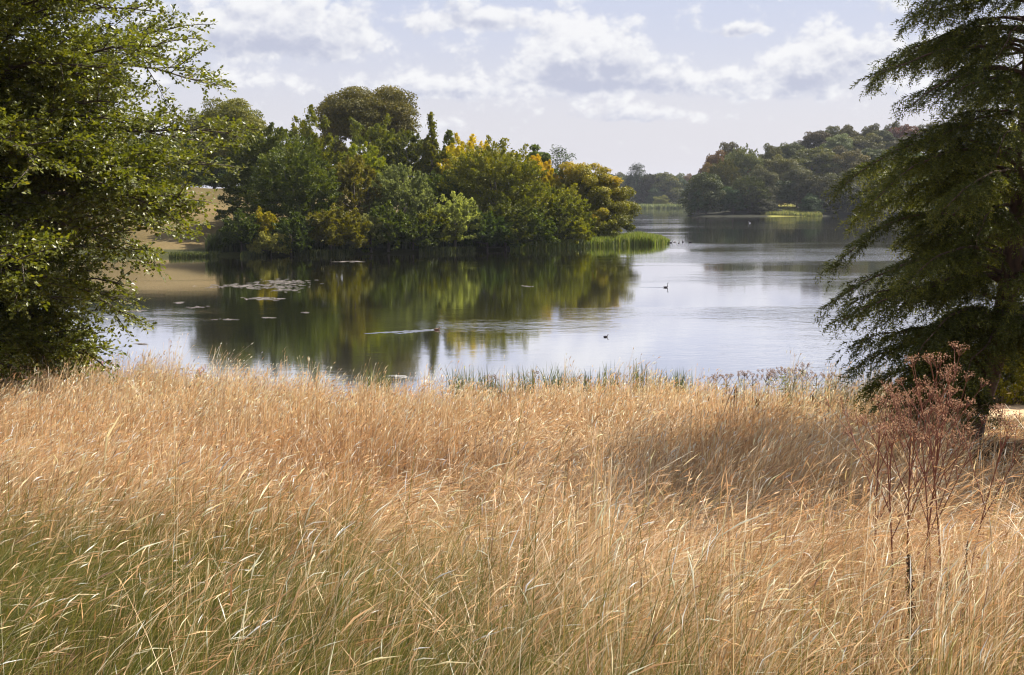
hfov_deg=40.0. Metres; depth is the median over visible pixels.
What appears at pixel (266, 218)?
golden bush
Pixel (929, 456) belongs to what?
umbel weed
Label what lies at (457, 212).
willow bush
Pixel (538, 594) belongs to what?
meadow grass
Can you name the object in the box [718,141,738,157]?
hill tree
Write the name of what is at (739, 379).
thistle
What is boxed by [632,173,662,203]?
tree
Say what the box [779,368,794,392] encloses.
thistle
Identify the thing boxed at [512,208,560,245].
hazel bush
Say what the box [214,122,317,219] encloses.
hornbeam tree
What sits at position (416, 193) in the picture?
willow tree
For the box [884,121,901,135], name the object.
hill tree
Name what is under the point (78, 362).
bramble bush
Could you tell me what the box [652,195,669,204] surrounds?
tree
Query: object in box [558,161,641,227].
chestnut tree
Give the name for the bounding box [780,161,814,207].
hill tree
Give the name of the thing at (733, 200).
hill tree
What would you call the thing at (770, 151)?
hill tree
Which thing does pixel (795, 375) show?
thistle
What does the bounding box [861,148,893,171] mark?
hill tree
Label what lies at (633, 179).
tree
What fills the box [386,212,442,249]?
hazel bush
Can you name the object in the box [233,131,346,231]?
hornbeam tree
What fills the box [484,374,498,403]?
thistle
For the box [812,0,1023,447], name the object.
conifer tree
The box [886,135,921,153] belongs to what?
hill tree
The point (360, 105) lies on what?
oak tree
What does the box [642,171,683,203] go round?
tree
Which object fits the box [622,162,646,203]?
tree
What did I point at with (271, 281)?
floating weed
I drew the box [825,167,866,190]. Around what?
hill tree
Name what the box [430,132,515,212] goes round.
maple tree
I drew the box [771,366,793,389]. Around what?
thistle
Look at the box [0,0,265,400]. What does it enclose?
broadleaf tree
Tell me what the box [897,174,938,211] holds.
hill tree
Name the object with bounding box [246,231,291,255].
willow bush
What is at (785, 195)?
hill tree
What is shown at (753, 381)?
thistle
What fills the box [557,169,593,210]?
hornbeam tree
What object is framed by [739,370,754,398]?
thistle
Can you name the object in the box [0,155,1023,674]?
ground
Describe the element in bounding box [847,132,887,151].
hill tree
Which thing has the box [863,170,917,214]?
hill tree
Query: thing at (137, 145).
hornbeam tree
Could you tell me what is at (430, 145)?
fir tree
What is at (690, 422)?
dry grass
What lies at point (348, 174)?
ash tree
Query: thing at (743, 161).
hill tree
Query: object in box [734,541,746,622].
dock plant
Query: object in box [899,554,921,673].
dock plant
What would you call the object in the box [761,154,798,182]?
hill tree
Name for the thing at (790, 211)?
rough grass
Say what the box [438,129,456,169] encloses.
fir tree
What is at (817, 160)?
hill tree
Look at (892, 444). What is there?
umbel weed
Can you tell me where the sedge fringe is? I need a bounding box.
[111,245,476,257]
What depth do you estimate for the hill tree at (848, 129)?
631.41 m
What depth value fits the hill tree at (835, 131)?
632.69 m
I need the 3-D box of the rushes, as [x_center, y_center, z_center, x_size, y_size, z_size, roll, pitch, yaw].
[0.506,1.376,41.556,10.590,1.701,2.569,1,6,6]
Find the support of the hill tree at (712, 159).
on the ground at (166, 243)
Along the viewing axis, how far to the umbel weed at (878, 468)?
8.89 m
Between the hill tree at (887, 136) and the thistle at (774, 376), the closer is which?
the thistle at (774, 376)
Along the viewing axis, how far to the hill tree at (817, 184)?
514.33 m
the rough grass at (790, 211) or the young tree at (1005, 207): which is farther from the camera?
the rough grass at (790, 211)
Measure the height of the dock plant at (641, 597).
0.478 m
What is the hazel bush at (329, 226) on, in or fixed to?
on the ground at (166, 243)
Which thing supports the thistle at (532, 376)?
on the ground at (166, 243)
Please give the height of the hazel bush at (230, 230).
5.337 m
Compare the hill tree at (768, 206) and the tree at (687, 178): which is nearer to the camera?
the hill tree at (768, 206)
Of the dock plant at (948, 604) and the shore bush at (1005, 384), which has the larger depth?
the shore bush at (1005, 384)
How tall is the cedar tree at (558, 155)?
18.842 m
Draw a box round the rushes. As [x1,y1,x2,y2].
[356,356,704,407]
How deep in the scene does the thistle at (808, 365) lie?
41.05 m
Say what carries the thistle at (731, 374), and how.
on the ground at (166, 243)
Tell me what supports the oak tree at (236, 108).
on the ground at (166, 243)
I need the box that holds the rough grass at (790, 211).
[759,207,822,215]
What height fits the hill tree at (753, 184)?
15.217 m
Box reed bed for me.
[508,230,669,249]
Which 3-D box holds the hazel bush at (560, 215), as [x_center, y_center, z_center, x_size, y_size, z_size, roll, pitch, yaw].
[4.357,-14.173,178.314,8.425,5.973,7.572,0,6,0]
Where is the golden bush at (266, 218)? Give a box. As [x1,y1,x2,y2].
[246,206,277,250]
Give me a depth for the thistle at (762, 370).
41.55 m
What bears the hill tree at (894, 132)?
on the ground at (166, 243)
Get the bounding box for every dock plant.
[630,570,643,635]
[734,387,737,407]
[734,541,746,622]
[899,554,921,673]
[936,570,953,666]
[960,541,967,663]
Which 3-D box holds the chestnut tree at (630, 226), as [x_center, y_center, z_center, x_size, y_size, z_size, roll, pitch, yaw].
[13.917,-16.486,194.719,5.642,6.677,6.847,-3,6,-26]
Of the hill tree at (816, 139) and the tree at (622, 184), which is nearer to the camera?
the hill tree at (816, 139)
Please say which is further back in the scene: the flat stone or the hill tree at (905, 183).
the hill tree at (905, 183)
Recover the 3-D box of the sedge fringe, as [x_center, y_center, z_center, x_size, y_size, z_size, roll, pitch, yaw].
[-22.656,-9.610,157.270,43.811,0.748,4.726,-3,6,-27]
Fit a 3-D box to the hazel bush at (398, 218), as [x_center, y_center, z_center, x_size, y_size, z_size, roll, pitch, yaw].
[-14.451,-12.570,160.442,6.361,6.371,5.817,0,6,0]
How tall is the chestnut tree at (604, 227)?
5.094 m
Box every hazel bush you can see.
[151,169,224,187]
[217,208,267,250]
[269,212,315,254]
[293,203,371,248]
[361,200,412,251]
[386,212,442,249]
[412,208,458,246]
[459,208,522,250]
[479,196,535,249]
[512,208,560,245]
[530,202,579,242]
[554,215,592,243]
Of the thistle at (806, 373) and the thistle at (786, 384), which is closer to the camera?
the thistle at (786, 384)
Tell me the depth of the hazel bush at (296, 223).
153.49 m
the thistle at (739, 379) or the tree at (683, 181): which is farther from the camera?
the tree at (683, 181)
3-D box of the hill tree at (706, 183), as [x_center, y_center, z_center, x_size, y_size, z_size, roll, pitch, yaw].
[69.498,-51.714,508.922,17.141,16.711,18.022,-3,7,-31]
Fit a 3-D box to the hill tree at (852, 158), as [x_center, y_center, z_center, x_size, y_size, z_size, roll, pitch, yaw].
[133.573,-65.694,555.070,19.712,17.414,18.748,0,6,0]
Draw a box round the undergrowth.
[203,225,599,251]
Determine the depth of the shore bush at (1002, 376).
40.09 m
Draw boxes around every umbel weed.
[820,380,965,604]
[841,395,958,644]
[871,367,974,633]
[885,388,978,640]
[886,382,998,622]
[895,341,990,628]
[941,402,1023,623]
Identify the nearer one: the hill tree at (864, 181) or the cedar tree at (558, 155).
the cedar tree at (558, 155)
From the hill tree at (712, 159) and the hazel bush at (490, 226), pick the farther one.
the hill tree at (712, 159)
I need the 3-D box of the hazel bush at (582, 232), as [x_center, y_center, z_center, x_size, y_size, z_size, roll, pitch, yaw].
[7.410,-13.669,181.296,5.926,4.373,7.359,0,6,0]
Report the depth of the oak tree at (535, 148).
205.18 m
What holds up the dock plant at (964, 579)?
on the ground at (166, 243)
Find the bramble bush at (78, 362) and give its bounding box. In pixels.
[44,344,99,376]
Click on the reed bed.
(637, 238)
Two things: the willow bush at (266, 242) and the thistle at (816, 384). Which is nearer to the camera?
the thistle at (816, 384)
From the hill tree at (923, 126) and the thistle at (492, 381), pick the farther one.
the hill tree at (923, 126)
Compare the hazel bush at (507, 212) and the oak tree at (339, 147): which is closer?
the hazel bush at (507, 212)
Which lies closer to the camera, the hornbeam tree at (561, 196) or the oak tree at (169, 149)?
the hornbeam tree at (561, 196)
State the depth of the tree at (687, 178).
953.00 m
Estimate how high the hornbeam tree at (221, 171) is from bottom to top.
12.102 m
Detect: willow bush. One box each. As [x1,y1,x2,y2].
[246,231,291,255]
[347,213,394,252]
[426,191,483,246]
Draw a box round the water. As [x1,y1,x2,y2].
[30,209,1023,412]
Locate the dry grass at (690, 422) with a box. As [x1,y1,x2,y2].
[0,334,1023,592]
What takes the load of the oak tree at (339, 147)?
on the ground at (166, 243)
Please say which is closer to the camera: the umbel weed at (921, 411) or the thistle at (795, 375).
the umbel weed at (921, 411)
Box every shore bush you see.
[909,344,1023,395]
[960,351,1023,404]
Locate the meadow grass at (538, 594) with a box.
[0,382,1023,674]
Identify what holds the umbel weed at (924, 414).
on the ground at (166, 243)
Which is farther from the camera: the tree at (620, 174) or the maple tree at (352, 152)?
the tree at (620, 174)
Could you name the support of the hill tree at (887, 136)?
on the ground at (166, 243)
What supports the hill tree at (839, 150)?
on the ground at (166, 243)
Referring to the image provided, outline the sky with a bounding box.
[10,0,1023,188]
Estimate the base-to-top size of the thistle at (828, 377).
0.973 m
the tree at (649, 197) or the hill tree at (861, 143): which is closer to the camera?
the hill tree at (861, 143)
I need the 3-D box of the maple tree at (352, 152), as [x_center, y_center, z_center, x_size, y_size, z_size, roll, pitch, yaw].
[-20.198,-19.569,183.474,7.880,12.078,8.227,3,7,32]
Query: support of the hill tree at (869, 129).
on the ground at (166, 243)
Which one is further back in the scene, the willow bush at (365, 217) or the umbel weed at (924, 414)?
the willow bush at (365, 217)
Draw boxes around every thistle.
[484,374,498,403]
[521,370,539,392]
[711,374,726,398]
[720,372,733,393]
[730,371,747,392]
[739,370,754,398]
[746,373,761,394]
[757,368,774,395]
[761,373,777,398]
[768,369,780,392]
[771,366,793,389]
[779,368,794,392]
[783,368,804,400]
[795,362,809,395]
[799,370,815,394]
[807,372,825,391]
[821,371,835,384]
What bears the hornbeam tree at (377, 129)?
on the ground at (166, 243)
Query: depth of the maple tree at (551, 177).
192.24 m
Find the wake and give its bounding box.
[361,329,433,333]
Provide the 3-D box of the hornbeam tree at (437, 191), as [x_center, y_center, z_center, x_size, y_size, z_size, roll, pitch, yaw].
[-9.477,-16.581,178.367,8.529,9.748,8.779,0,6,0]
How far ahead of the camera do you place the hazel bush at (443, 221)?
163.60 m
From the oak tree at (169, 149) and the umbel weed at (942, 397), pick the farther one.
the oak tree at (169, 149)
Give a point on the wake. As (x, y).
(396, 331)
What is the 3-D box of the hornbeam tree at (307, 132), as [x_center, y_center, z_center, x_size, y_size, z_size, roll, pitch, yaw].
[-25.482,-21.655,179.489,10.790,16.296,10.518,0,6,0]
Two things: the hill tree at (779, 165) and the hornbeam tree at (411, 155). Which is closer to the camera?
the hornbeam tree at (411, 155)
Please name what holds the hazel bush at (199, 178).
on the ground at (166, 243)
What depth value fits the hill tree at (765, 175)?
519.90 m
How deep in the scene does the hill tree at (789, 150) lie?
572.17 m
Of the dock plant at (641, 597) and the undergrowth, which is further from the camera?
the undergrowth
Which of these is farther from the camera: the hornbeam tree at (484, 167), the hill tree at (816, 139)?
the hill tree at (816, 139)
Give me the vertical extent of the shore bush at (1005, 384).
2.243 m
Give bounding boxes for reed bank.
[639,203,686,208]
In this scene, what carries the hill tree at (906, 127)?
on the ground at (166, 243)
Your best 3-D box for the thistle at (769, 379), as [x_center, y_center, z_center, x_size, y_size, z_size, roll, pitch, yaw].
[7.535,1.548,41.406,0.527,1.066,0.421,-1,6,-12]
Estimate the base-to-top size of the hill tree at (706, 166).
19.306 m
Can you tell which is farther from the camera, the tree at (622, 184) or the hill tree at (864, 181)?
the tree at (622, 184)
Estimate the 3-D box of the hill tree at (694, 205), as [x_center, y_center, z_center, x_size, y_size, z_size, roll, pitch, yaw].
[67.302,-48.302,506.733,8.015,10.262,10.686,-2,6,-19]
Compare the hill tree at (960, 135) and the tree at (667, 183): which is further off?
the tree at (667, 183)
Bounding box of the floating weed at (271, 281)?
[127,261,530,344]
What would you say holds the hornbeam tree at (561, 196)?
on the ground at (166, 243)
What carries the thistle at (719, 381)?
on the ground at (166, 243)
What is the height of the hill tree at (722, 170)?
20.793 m
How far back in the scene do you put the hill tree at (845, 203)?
508.21 m
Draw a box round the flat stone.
[386,375,407,377]
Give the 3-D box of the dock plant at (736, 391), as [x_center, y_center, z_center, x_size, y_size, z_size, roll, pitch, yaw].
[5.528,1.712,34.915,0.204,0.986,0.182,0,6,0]
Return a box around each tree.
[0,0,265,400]
[87,135,177,176]
[134,131,221,187]
[170,134,258,188]
[184,97,272,182]
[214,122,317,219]
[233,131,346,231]
[287,104,348,210]
[314,84,421,208]
[317,123,348,163]
[327,154,385,218]
[339,141,386,211]
[341,113,413,197]
[360,162,437,219]
[375,128,440,212]
[408,169,464,225]
[411,111,445,200]
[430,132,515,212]
[430,135,551,227]
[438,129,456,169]
[516,154,566,203]
[521,182,596,236]
[524,144,559,185]
[548,144,575,174]
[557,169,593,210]
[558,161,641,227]
[583,207,622,237]
[611,199,635,231]
[615,172,626,178]
[618,179,638,203]
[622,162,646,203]
[625,172,645,202]
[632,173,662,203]
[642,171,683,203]
[644,184,664,203]
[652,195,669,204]
[665,177,690,203]
[678,171,730,214]
[682,173,691,184]
[686,190,709,213]
[698,149,724,173]
[702,162,713,206]
[708,158,741,193]
[716,186,751,213]
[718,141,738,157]
[725,143,765,185]
[727,175,772,212]
[746,199,782,213]
[747,164,783,207]
[758,142,782,166]
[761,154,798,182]
[765,180,797,208]
[777,141,805,158]
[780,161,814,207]
[789,147,844,182]
[796,130,831,153]
[797,174,850,212]
[797,193,824,212]
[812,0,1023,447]
[819,133,855,153]
[824,125,841,137]
[824,145,849,170]
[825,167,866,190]
[828,185,875,212]
[829,149,870,182]
[839,124,863,138]
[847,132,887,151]
[853,165,882,189]
[861,123,882,140]
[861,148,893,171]
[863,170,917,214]
[870,129,895,152]
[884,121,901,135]
[886,127,908,140]
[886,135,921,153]
[897,124,920,137]
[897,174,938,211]
[914,121,938,153]
[928,122,978,149]
[954,97,1021,288]
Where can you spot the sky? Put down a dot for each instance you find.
(659, 85)
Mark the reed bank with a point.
(660, 206)
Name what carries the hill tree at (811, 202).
on the ground at (166, 243)
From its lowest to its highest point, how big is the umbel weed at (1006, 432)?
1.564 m
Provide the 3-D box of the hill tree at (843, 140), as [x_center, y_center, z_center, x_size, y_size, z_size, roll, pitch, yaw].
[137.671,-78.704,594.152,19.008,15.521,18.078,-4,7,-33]

